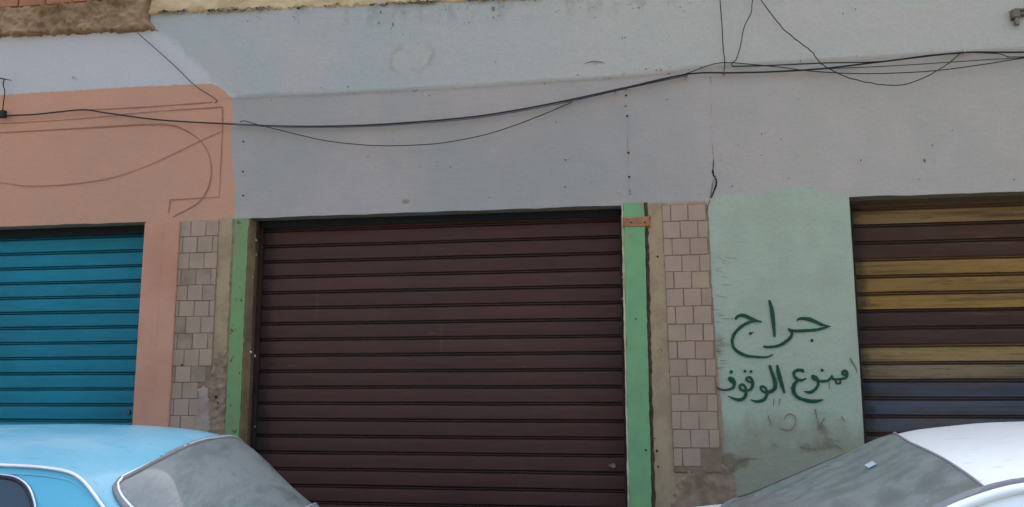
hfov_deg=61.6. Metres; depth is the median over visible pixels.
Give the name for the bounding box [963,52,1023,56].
cable
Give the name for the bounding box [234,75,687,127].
cable
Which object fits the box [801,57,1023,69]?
cable
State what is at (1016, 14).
wall bracket
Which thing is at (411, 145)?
cable
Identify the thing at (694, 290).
shop building
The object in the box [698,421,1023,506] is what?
parked car
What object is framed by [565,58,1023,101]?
cable
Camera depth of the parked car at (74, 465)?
3.41 m
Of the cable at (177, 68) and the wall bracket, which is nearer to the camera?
the wall bracket
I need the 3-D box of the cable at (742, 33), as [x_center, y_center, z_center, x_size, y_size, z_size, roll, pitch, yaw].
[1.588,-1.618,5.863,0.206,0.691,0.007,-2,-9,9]
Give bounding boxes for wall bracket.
[1009,8,1023,25]
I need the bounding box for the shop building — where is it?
[0,0,1023,506]
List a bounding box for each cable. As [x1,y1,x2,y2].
[5,51,1023,126]
[138,33,216,102]
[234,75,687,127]
[240,102,571,145]
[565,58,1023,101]
[720,0,724,73]
[731,0,752,65]
[732,53,958,66]
[761,0,960,85]
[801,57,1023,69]
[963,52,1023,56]
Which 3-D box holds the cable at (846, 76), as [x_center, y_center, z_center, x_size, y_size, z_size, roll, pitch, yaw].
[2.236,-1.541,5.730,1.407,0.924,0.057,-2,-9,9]
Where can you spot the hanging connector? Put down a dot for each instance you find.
(3, 113)
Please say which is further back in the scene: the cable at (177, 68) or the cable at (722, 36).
the cable at (177, 68)
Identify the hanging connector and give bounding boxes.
[0,78,11,117]
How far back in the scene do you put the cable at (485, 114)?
6.09 m
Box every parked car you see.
[0,424,318,506]
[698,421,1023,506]
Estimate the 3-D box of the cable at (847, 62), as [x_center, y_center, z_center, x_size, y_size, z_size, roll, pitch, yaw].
[2.210,-1.278,5.721,1.451,0.036,0.008,-2,-9,9]

